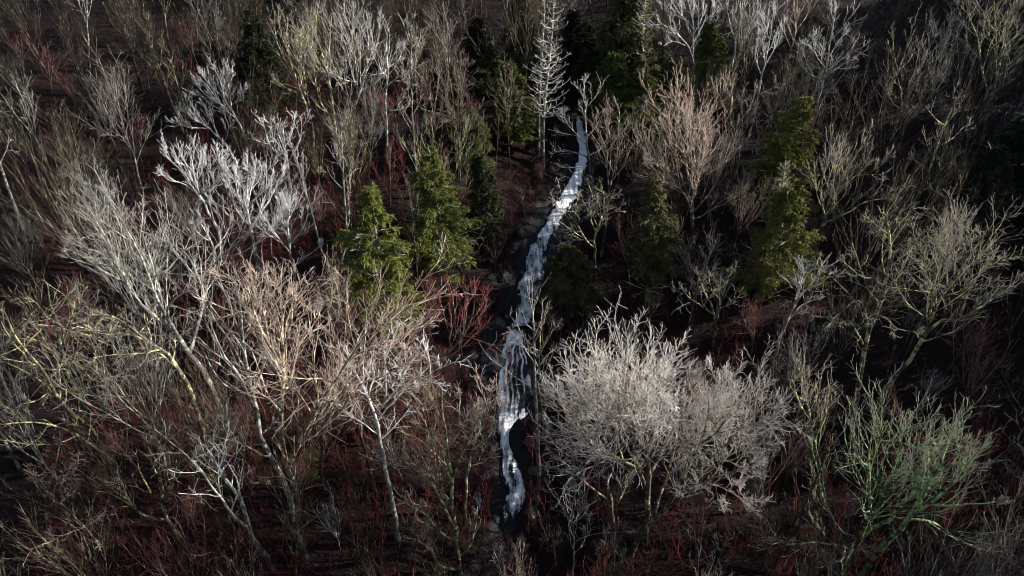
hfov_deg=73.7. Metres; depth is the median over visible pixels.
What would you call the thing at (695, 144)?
bare tree
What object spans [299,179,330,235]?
young tree
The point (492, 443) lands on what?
boulder
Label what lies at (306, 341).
young tree
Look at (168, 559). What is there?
young tree
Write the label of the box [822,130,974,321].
bare tree
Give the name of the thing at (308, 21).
bare tree
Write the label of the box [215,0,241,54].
bare tree
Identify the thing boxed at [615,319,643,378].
young tree
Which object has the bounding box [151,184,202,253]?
bare tree
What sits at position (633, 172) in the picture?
bare tree
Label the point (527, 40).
bare tree
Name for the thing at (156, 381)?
young tree
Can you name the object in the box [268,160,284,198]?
young tree
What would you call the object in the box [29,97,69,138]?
young tree
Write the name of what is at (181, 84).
bare tree
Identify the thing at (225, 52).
young tree
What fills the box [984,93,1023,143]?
bare tree
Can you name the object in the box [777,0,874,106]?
bare tree
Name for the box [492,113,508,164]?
young tree
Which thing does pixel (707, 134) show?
young tree
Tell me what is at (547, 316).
young tree
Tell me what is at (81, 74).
bare tree
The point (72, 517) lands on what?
bare tree
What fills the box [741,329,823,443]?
bare tree
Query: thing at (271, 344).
bare tree
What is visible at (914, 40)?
young tree
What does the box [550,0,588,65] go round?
bare tree
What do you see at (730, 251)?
young tree
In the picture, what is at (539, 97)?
bare conifer
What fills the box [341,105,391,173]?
young tree
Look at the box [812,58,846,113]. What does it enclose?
young tree
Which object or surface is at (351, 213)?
young tree
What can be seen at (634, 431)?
young tree
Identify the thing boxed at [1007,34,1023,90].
bare tree
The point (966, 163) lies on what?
young tree
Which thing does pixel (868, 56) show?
young tree
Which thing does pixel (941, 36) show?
bare tree
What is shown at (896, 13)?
young tree
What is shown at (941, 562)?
bare tree
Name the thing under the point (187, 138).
young tree
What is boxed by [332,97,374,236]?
bare tree
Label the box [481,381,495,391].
boulder
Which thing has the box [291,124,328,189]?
young tree
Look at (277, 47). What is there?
bare tree
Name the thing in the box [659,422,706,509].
young tree
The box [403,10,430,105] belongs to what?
bare tree
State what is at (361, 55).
young tree
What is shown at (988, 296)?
young tree
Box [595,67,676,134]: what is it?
evergreen tree
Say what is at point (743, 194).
young tree
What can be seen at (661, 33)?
young tree
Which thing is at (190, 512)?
young tree
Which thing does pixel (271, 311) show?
young tree
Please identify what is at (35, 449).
bare tree
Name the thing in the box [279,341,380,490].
bare tree
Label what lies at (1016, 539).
bare tree
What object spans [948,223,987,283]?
young tree
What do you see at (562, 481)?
young tree
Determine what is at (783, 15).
bare tree
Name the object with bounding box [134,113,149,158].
young tree
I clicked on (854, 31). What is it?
young tree
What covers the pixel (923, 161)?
young tree
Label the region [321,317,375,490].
bare tree
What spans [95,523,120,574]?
young tree
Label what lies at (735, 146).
bare tree
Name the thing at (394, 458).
young tree
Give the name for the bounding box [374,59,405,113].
young tree
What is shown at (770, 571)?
bare tree
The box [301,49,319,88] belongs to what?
young tree
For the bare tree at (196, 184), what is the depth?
46.37 m
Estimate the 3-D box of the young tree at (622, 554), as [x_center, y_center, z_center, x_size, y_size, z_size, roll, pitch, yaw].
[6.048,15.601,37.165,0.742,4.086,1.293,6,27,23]
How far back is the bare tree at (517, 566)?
37.10 m
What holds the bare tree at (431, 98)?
on the forest floor
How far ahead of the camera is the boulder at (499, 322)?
50.07 m
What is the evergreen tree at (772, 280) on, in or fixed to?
on the forest floor
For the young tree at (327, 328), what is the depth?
46.54 m
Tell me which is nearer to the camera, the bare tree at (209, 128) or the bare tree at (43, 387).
the bare tree at (43, 387)
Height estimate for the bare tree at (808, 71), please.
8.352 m
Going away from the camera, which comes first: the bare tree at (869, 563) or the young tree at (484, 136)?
the bare tree at (869, 563)
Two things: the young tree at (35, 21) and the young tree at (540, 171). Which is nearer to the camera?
the young tree at (540, 171)
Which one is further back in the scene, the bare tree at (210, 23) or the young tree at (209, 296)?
the bare tree at (210, 23)
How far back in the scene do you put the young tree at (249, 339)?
45.09 m
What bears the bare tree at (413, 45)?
on the forest floor
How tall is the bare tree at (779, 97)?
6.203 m
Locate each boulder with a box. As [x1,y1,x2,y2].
[479,348,506,371]
[480,468,492,480]
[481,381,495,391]
[487,316,505,329]
[487,439,498,445]
[493,515,499,523]
[499,269,512,281]
[517,229,525,238]
[525,436,535,448]
[526,505,535,518]
[528,466,542,475]
[534,412,551,434]
[548,310,567,329]
[558,340,569,349]
[593,161,601,165]
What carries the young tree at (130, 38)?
on the forest floor
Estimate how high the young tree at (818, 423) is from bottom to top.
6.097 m
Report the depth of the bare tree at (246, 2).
58.29 m
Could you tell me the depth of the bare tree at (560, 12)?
73.46 m
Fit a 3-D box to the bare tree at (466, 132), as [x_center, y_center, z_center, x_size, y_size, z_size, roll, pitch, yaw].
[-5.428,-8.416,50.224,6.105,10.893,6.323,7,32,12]
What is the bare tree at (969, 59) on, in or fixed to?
on the forest floor
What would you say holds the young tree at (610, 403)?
on the forest floor
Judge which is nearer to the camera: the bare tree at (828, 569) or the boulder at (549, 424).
the bare tree at (828, 569)
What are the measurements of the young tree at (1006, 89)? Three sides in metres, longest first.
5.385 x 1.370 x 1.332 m
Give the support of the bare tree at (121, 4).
on the forest floor
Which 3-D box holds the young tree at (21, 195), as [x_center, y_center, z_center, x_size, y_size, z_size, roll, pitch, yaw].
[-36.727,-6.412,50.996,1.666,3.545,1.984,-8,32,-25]
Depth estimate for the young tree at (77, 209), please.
49.93 m
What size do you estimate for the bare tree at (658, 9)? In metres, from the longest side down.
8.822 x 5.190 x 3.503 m
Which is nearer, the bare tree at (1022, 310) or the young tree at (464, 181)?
the bare tree at (1022, 310)
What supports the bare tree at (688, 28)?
on the forest floor
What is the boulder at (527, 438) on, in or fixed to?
on the forest floor
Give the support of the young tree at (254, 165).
on the forest floor
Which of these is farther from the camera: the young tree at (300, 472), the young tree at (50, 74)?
the young tree at (50, 74)
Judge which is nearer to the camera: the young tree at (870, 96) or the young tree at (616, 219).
the young tree at (616, 219)
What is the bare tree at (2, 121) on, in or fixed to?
on the forest floor
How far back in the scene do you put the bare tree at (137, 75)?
60.14 m
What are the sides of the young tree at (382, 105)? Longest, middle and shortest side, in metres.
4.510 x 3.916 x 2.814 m
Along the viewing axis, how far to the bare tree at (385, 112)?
52.85 m
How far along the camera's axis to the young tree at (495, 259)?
52.83 m
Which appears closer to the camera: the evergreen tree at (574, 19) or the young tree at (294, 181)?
the young tree at (294, 181)
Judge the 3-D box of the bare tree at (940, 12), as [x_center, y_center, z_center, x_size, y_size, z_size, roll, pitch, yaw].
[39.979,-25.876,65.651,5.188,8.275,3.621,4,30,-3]
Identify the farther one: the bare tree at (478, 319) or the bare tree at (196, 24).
the bare tree at (196, 24)
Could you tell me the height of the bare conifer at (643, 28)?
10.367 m
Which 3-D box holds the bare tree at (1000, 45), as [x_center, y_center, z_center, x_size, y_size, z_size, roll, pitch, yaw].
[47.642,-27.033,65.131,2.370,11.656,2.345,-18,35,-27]
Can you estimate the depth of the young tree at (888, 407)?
39.71 m
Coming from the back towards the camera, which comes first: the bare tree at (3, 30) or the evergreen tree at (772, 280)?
the bare tree at (3, 30)
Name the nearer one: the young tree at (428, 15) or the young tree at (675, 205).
the young tree at (675, 205)
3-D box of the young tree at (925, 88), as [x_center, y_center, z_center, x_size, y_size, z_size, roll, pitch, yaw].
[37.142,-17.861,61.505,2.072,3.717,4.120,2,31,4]
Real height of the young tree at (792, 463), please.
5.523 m
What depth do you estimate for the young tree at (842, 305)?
47.34 m
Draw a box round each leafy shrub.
[248,448,264,460]
[298,443,320,464]
[306,465,319,482]
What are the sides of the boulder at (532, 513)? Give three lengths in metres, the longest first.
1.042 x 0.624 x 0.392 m
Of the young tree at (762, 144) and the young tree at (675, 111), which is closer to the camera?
the young tree at (762, 144)
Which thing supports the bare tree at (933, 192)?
on the forest floor
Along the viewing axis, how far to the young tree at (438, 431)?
42.03 m
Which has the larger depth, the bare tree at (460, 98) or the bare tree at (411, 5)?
the bare tree at (411, 5)
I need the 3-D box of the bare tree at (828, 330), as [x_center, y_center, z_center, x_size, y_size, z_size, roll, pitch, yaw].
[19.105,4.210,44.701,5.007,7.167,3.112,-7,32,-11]
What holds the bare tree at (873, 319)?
on the forest floor
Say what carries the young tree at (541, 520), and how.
on the forest floor
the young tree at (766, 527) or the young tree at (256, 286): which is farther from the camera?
the young tree at (256, 286)
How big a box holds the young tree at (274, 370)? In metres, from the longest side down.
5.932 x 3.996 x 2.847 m
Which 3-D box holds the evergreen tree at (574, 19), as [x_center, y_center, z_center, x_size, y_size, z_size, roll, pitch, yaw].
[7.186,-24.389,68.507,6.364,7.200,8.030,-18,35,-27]
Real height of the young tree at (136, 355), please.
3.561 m
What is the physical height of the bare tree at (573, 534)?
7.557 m
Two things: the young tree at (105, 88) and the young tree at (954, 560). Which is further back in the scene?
the young tree at (105, 88)
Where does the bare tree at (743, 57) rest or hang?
on the forest floor
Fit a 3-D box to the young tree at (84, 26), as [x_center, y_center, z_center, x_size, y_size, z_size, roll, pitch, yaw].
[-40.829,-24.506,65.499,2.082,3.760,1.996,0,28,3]
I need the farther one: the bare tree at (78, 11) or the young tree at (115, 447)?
the bare tree at (78, 11)
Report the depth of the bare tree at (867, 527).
32.81 m
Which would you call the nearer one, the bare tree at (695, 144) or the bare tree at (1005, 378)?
the bare tree at (1005, 378)
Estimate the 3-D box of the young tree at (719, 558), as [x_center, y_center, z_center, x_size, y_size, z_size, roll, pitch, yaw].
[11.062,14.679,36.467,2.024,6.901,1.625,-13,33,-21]
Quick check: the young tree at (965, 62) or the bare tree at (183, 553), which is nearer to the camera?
the bare tree at (183, 553)
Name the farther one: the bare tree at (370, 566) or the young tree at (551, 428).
the young tree at (551, 428)
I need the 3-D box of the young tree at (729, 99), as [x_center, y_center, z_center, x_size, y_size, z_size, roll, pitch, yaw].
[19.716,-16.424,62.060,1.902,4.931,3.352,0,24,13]
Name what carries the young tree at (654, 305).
on the forest floor
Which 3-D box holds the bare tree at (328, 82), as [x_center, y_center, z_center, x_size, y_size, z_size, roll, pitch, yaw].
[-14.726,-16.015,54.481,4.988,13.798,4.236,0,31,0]
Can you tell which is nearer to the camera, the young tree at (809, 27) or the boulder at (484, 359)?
the boulder at (484, 359)
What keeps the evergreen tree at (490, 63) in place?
on the forest floor
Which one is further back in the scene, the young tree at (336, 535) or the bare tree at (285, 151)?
the bare tree at (285, 151)
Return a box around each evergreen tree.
[225,7,305,124]
[309,182,426,342]
[392,39,442,89]
[398,145,484,284]
[433,104,464,157]
[445,105,497,171]
[451,15,499,74]
[461,149,512,239]
[464,42,506,98]
[475,60,545,144]
[525,242,604,319]
[550,6,602,72]
[563,48,597,105]
[571,50,638,134]
[592,0,680,84]
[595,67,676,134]
[622,171,683,302]
[656,57,714,122]
[689,18,738,114]
[714,183,829,309]
[725,95,826,214]
[917,140,1023,270]
[941,107,1023,226]
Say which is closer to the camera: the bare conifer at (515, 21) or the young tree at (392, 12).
the bare conifer at (515, 21)
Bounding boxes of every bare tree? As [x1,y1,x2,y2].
[0,0,44,73]
[0,2,5,51]
[0,2,5,80]
[0,43,9,138]
[0,72,47,165]
[0,75,38,196]
[0,88,121,248]
[0,95,20,160]
[0,105,90,292]
[0,130,27,243]
[0,196,43,303]
[0,263,114,464]
[0,299,51,375]
[0,308,65,493]
[0,316,72,422]
[0,430,20,470]
[0,469,117,575]
[0,519,17,573]
[0,544,37,575]
[20,0,33,34]
[20,433,113,566]
[28,425,90,562]
[31,99,90,216]
[31,163,184,356]
[32,279,204,466]
[34,0,90,119]
[44,0,108,94]
[50,312,154,450]
[52,395,141,518]
[53,22,120,171]
[54,298,213,463]
[55,156,247,449]
[59,134,129,308]
[61,0,92,42]
[61,275,130,421]
[64,0,91,67]
[80,32,172,204]
[86,393,225,560]
[94,130,156,238]
[94,317,253,533]
[99,0,144,93]
[101,0,113,26]
[101,0,181,128]
[109,0,135,50]
[114,199,175,391]
[115,505,241,575]
[127,0,192,155]
[139,4,165,72]
[139,6,197,101]
[148,33,206,179]
[149,416,274,570]
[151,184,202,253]
[155,132,260,269]
[159,0,170,47]
[164,92,241,174]
[171,2,208,112]
[173,280,262,410]
[176,346,257,477]
[180,0,253,141]
[181,241,310,563]
[183,56,254,166]
[186,0,227,82]
[188,0,202,58]
[188,0,213,28]
[188,195,272,279]
[191,231,472,547]
[199,143,311,282]
[200,527,267,575]
[201,0,275,46]
[204,29,298,204]
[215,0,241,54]
[227,274,313,408]
[243,189,323,296]
[244,161,302,255]
[245,403,337,575]
[249,107,313,204]
[262,0,327,56]
[264,3,322,161]
[270,0,279,62]
[270,0,338,78]
[276,0,311,124]
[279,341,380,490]
[282,132,323,257]
[283,0,350,83]
[283,0,388,115]
[285,2,347,165]
[309,244,355,368]
[310,0,410,151]
[314,87,373,199]
[319,109,364,271]
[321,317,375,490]
[323,453,398,557]
[326,319,474,541]
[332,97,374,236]
[338,274,458,449]
[345,516,390,575]
[348,0,403,108]
[355,0,408,81]
[358,68,388,144]
[359,363,496,575]
[362,6,418,168]
[369,0,371,47]
[371,181,387,238]
[382,343,453,437]
[388,11,428,200]
[392,274,517,437]
[393,103,483,236]
[396,24,430,133]
[396,172,429,305]
[398,12,478,151]
[399,0,432,38]
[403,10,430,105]
[408,541,473,575]
[422,0,466,104]
[430,25,490,186]
[444,360,518,530]
[447,0,465,32]
[454,0,503,62]
[478,270,567,506]
[485,51,527,167]
[490,0,560,96]
[490,528,537,575]
[500,0,545,79]
[507,0,558,40]
[521,315,562,444]
[527,341,663,556]
[535,286,751,546]
[541,470,638,575]
[547,168,626,281]
[548,73,624,172]
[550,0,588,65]
[552,0,567,33]
[581,94,639,257]
[588,524,654,575]
[589,0,592,29]
[592,6,615,49]
[622,94,654,209]
[627,56,753,244]
[627,334,811,560]
[632,0,691,73]
[632,0,721,81]
[632,94,682,179]
[651,0,666,33]
[663,257,748,346]
[666,206,724,310]
[669,0,687,58]
[671,0,682,31]
[673,470,718,557]
[682,229,724,350]
[683,59,723,155]
[684,116,717,220]
[685,521,731,575]
[689,60,734,132]
[699,0,711,51]
[707,62,758,167]
[714,372,831,511]
[718,0,769,89]
[718,87,787,214]
[720,0,750,34]
[723,12,763,150]
[726,161,774,249]
[729,0,743,51]
[737,22,829,162]
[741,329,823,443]
[746,3,772,91]
[748,0,789,134]
[748,354,974,575]
[750,53,803,202]
[752,0,816,72]
[756,42,823,140]
[759,76,803,139]
[763,0,794,34]
[766,251,848,379]
[766,416,858,575]
[771,0,819,105]
[773,53,854,162]
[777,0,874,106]
[777,306,841,405]
[781,43,841,98]
[787,332,843,488]
[791,0,852,63]
[792,0,870,136]
[793,503,888,575]
[793,533,853,575]
[797,118,899,270]
[798,0,811,28]
[801,546,854,575]
[808,48,901,232]
[809,174,928,439]
[820,256,909,377]
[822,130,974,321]
[840,36,958,192]
[855,134,919,219]
[856,0,888,43]
[859,27,899,104]
[860,0,938,62]
[860,387,1023,575]
[866,182,1023,411]
[876,20,955,164]
[878,3,922,133]
[879,452,954,534]
[888,14,931,80]
[888,484,1023,575]
[890,230,969,320]
[895,506,995,575]
[898,80,975,239]
[899,0,962,59]
[900,196,988,364]
[906,0,985,128]
[915,202,971,304]
[917,107,982,268]
[918,148,977,232]
[926,103,964,167]
[932,0,951,58]
[935,0,967,70]
[939,13,1023,192]
[944,0,1023,160]
[952,0,1021,111]
[959,379,1023,491]
[962,171,1023,276]
[963,0,983,46]
[965,0,992,70]
[969,469,1023,575]
[975,0,1023,104]
[976,424,1023,535]
[981,260,1023,396]
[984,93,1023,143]
[986,347,1023,445]
[997,0,1014,54]
[1003,13,1023,117]
[1005,68,1023,145]
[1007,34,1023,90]
[1015,255,1023,325]
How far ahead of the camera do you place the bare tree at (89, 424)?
36.29 m
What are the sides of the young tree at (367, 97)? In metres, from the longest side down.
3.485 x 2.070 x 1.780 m
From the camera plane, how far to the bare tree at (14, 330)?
43.09 m
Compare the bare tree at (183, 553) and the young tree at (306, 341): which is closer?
the bare tree at (183, 553)
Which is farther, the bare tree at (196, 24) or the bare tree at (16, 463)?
the bare tree at (196, 24)
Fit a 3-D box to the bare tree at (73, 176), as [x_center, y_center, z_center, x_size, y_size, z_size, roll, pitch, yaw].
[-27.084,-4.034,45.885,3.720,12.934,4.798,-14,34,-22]
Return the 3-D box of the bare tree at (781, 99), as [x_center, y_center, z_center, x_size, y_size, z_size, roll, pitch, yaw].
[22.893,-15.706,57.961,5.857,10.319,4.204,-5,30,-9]
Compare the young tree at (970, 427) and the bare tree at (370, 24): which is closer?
the young tree at (970, 427)
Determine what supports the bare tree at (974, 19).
on the forest floor
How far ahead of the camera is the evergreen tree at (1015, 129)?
50.74 m
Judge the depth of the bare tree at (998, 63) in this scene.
54.47 m
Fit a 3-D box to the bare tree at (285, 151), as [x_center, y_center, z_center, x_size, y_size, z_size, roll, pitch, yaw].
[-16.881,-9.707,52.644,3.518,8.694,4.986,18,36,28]
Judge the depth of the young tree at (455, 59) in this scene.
60.58 m
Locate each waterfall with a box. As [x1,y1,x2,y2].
[494,328,533,559]
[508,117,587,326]
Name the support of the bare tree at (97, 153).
on the forest floor
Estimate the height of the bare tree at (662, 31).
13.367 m
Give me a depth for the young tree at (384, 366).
43.01 m
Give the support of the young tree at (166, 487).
on the forest floor
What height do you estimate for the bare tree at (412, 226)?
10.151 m
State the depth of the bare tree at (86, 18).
62.82 m
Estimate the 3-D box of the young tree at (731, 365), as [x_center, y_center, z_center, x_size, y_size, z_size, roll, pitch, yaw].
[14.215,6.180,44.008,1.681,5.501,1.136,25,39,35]
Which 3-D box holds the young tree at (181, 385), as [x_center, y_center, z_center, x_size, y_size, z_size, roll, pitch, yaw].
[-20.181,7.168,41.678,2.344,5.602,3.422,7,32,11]
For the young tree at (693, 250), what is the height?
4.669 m
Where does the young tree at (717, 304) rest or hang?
on the forest floor
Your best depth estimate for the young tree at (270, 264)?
49.44 m
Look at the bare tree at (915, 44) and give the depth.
62.91 m
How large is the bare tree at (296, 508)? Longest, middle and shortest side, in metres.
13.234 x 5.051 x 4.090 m
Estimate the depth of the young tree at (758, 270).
47.62 m
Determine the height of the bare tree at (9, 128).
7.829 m
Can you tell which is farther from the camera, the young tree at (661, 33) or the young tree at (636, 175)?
the young tree at (661, 33)
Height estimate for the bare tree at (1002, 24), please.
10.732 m
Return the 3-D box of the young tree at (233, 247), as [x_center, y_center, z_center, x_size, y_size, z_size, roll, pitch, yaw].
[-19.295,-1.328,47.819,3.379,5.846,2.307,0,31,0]
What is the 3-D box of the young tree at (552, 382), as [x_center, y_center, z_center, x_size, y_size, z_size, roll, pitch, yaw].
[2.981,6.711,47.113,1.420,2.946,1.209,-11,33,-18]
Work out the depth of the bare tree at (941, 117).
56.68 m
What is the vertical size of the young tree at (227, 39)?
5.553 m
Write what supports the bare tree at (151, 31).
on the forest floor
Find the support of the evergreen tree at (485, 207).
on the forest floor
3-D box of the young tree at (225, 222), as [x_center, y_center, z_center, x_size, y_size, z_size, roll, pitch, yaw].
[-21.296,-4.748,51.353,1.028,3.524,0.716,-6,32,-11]
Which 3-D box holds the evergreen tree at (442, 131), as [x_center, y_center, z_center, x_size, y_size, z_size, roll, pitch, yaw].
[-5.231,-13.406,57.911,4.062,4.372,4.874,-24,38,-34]
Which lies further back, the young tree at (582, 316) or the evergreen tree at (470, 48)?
the evergreen tree at (470, 48)
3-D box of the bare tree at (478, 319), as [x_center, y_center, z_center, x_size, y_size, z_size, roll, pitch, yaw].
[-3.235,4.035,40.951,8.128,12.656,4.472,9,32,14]
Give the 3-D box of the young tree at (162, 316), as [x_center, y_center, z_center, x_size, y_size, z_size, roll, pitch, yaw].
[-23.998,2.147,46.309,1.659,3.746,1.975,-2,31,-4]
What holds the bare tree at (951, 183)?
on the forest floor
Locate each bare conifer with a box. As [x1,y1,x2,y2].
[513,0,520,74]
[522,0,570,170]
[530,0,552,156]
[630,0,656,87]
[761,160,793,297]
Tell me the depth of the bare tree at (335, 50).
57.78 m
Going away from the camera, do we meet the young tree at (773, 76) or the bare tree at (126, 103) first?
the bare tree at (126, 103)
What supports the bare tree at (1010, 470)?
on the forest floor
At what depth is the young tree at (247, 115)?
58.45 m
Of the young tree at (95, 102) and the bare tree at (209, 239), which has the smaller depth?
the bare tree at (209, 239)
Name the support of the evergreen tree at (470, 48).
on the forest floor
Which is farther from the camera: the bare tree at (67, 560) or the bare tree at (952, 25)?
the bare tree at (952, 25)
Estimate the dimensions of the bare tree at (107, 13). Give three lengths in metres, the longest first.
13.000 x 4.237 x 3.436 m
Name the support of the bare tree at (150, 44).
on the forest floor
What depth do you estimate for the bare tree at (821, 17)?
66.17 m
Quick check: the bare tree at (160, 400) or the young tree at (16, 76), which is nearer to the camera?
the bare tree at (160, 400)
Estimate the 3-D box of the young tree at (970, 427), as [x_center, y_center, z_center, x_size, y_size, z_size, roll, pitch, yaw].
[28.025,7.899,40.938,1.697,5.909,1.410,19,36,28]
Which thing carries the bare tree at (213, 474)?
on the forest floor
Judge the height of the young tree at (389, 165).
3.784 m
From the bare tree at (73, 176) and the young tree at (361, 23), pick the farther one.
the young tree at (361, 23)
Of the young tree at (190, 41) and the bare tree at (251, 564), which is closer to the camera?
the bare tree at (251, 564)
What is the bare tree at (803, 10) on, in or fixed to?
on the forest floor
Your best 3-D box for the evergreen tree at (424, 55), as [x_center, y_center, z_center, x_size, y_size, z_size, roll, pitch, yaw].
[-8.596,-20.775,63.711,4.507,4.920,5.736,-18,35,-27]
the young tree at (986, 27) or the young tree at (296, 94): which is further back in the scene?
the young tree at (986, 27)
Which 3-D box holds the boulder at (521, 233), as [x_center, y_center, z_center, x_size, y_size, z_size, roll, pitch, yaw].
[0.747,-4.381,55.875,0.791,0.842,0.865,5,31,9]
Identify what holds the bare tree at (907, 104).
on the forest floor
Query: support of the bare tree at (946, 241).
on the forest floor
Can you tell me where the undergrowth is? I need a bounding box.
[0,0,1023,575]
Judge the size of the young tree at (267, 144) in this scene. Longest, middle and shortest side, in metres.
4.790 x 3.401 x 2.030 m
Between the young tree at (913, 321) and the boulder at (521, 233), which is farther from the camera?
the boulder at (521, 233)
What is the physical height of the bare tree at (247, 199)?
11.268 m
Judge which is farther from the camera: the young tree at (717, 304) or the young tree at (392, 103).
the young tree at (392, 103)
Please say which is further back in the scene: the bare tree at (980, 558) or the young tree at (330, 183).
the young tree at (330, 183)
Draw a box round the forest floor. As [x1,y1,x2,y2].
[0,0,1023,575]
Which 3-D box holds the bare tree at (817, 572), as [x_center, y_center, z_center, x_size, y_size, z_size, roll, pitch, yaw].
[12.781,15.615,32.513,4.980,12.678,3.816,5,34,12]
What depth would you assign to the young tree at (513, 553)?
39.63 m
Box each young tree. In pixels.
[0,42,32,108]
[0,249,50,335]
[0,341,33,397]
[0,475,86,531]
[1,26,39,66]
[6,271,92,375]
[8,180,31,217]
[16,211,44,253]
[19,35,71,91]
[24,8,48,57]
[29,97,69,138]
[40,375,85,466]
[41,133,70,169]
[51,67,76,108]
[52,164,74,207]
[53,204,148,273]
[57,276,103,338]
[60,93,120,150]
[63,191,87,238]
[68,351,111,394]
[69,16,97,50]
[70,279,130,358]
[74,88,112,124]
[74,139,104,183]
[76,206,127,266]
[93,409,138,472]
[94,73,112,106]
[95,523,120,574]
[108,100,149,177]
[119,10,138,73]
[123,329,146,380]
[134,48,163,94]
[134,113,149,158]
[137,224,189,301]
[140,345,179,434]
[146,291,170,338]
[147,216,173,261]
[148,435,178,500]
[154,538,181,575]
[155,366,206,428]
[161,257,245,336]
[168,481,205,530]
[169,75,190,118]
[169,98,190,132]
[170,16,198,69]
[177,22,204,81]
[180,107,199,173]
[208,3,218,46]
[208,234,255,300]
[209,23,243,61]
[213,161,230,207]
[214,26,229,63]
[216,488,250,575]
[217,331,268,420]
[220,207,228,244]
[238,298,257,370]
[245,98,250,136]
[245,144,255,193]
[249,265,262,323]
[249,309,289,387]
[254,278,293,352]
[256,105,280,151]
[256,119,278,175]
[257,249,278,284]
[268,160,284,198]
[278,220,302,271]
[284,321,317,373]
[286,152,301,218]
[288,77,302,110]
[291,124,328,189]
[292,449,316,491]
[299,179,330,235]
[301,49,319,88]
[309,479,349,549]
[312,288,337,338]
[324,170,337,201]
[337,287,368,354]
[339,112,361,160]
[339,382,381,446]
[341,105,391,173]
[342,200,358,252]
[348,39,378,93]
[355,10,366,55]
[355,399,419,481]
[359,89,375,118]
[365,82,397,131]
[370,77,418,143]
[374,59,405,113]
[374,340,391,390]
[381,136,400,205]
[384,206,409,239]
[386,0,399,35]
[386,143,398,185]
[416,0,436,37]
[416,80,435,108]
[417,270,445,349]
[424,34,461,88]
[425,522,436,546]
[430,411,442,462]
[440,38,464,96]
[453,154,475,215]
[465,26,517,56]
[465,93,480,110]
[466,18,506,46]
[476,228,512,269]
[479,117,491,155]
[482,284,498,306]
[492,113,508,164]
[497,537,527,568]
[518,186,525,221]
[533,155,548,179]
[533,506,566,571]
[538,306,562,341]
[545,424,559,460]
[548,372,558,398]
[552,52,566,85]
[555,458,575,489]
[561,111,578,146]
[567,294,599,346]
[578,186,598,215]
[590,150,596,187]
[595,355,627,456]
[599,204,625,244]
[602,275,613,314]
[603,461,637,514]
[609,217,635,285]
[611,151,634,179]
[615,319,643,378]
[618,543,629,575]
[620,404,662,451]
[624,422,684,492]
[629,154,649,190]
[639,282,668,343]
[640,319,667,408]
[654,5,672,49]
[655,19,693,58]
[656,16,669,49]
[659,159,679,213]
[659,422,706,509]
[663,188,687,232]
[666,98,688,137]
[672,355,723,431]
[690,231,699,279]
[700,123,719,148]
[702,158,737,226]
[706,515,744,575]
[707,262,739,315]
[708,150,719,191]
[713,166,757,199]
[717,349,750,400]
[718,103,738,153]
[718,236,747,279]
[722,81,737,126]
[723,381,745,445]
[731,472,769,534]
[732,169,755,230]
[733,285,778,357]
[733,466,789,574]
[741,5,765,65]
[742,232,775,308]
[747,426,786,479]
[752,120,772,182]
[762,61,787,110]
[771,310,805,405]
[782,410,828,484]
[793,509,836,564]
[795,11,830,47]
[798,44,823,90]
[799,102,825,150]
[803,370,860,441]
[807,198,843,271]
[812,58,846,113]
[830,289,855,332]
[833,22,870,85]
[834,11,872,66]
[840,477,867,522]
[842,242,860,295]
[849,144,888,203]
[856,232,871,271]
[861,180,875,231]
[862,42,874,77]
[862,107,880,164]
[863,376,915,469]
[865,80,879,122]
[871,276,917,324]
[877,10,893,63]
[878,208,926,277]
[879,391,962,494]
[880,44,907,92]
[881,345,898,388]
[885,132,910,173]
[888,0,913,37]
[902,307,935,344]
[903,172,930,211]
[906,20,923,71]
[913,145,937,184]
[914,74,942,108]
[914,359,957,409]
[916,495,967,553]
[927,531,980,575]
[931,90,993,158]
[933,289,1008,382]
[947,324,1018,413]
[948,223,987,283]
[953,147,977,188]
[954,380,1006,448]
[956,40,976,95]
[959,321,991,363]
[960,19,975,77]
[967,100,998,168]
[974,7,1010,60]
[976,48,1010,88]
[981,276,997,320]
[988,259,1010,289]
[993,0,1021,43]
[993,64,1018,117]
[997,68,1017,100]
[997,73,1023,133]
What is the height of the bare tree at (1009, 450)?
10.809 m
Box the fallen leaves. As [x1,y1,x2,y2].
[0,0,1023,575]
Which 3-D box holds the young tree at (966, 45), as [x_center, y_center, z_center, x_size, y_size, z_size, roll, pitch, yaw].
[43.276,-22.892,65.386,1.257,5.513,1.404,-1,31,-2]
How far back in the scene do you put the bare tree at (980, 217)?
48.48 m
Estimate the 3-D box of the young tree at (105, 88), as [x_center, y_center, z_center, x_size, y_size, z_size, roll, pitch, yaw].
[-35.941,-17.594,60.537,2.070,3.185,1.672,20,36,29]
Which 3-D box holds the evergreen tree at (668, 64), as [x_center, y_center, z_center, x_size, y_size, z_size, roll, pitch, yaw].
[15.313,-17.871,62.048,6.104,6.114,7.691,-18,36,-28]
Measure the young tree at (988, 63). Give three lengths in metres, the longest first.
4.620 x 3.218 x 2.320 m
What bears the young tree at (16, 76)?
on the forest floor
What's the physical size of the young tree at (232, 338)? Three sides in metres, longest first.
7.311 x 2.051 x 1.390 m
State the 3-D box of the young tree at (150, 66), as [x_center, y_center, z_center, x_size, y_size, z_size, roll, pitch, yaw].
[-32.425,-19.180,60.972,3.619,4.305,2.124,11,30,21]
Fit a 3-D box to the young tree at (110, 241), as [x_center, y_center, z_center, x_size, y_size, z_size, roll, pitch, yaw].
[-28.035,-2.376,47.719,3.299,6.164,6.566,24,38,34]
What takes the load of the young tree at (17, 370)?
on the forest floor
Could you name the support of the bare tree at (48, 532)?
on the forest floor
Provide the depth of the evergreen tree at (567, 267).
49.71 m

